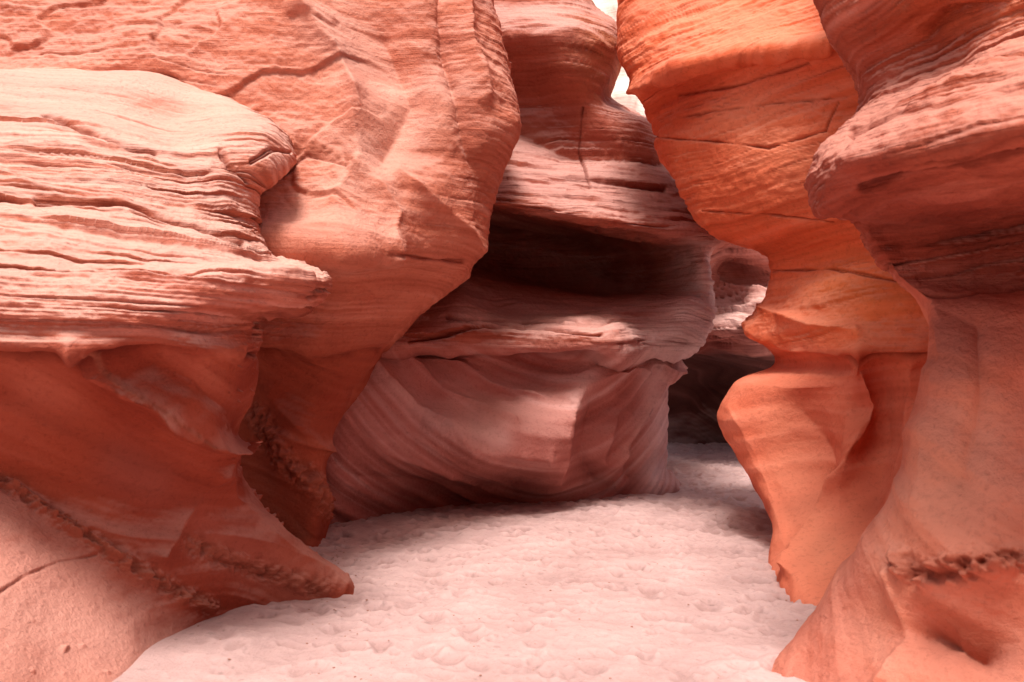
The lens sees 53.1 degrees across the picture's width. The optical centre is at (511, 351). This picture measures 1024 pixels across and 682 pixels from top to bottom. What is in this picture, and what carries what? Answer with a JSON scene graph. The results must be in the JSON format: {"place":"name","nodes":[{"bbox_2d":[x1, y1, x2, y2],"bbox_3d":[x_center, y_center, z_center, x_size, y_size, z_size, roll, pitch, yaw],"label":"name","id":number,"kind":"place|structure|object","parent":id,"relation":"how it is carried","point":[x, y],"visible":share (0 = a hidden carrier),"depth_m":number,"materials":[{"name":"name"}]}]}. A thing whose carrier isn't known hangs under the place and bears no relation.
{"place":"outdoors","nodes":[
{"label":"outdoors","id":0,"kind":"place"},
{"bbox_2d":[112,442,816,681],"bbox_3d":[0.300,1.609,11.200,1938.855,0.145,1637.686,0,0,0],"label":"sand ground","id":1,"kind":"structure","parent":0,"point":[575,558],"depth_m":6.51,"materials":[{"name":"beige sand"}]},
{"bbox_2d":[0,68,354,681],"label":"rock outcrop","id":2,"kind":"object","parent":1,"relation":"on","point":[149,281],"visible":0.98,"depth_m":5.63,"materials":[{"name":"stone"}]},
{"bbox_2d":[0,0,521,546],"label":"canyon wall","id":3,"kind":"structure","parent":1,"relation":"on","point":[398,122],"depth_m":8.13,"materials":[{"name":"stone"}]},
{"bbox_2d":[326,0,729,523],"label":"canyon wall","id":4,"kind":"structure","parent":1,"relation":"on","point":[552,341],"depth_m":10.73,"materials":[{"name":"stone"}]},
{"bbox_2d":[667,243,774,443],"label":"canyon wall","id":5,"kind":"structure","parent":1,"relation":"on","point":[724,358],"depth_m":15.01,"materials":[{"name":"stone"}]},
{"bbox_2d":[616,0,928,605],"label":"canyon wall","id":6,"kind":"structure","parent":1,"relation":"on","point":[749,106],"depth_m":8.34,"materials":[{"name":"stone"}]},
{"bbox_2d":[771,0,1023,681],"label":"rock pillar","id":7,"kind":"object","parent":1,"relation":"on","point":[915,176],"visible":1,"depth_m":4.71,"materials":[{"name":"stone"}]},
{"bbox_2d":[197,497,797,679],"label":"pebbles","id":8,"kind":"object","parent":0,"point":[432,628],"visible":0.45,"depth_m":6.17,"materials":[{"name":"stone"}]},
{"bbox_2d":[592,0,645,116],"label":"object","id":9,"kind":"object","parent":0,"point":[618,94],"visible":0.03,"depth_m":22.39,"materials":[{"name":"white"}]}
]}

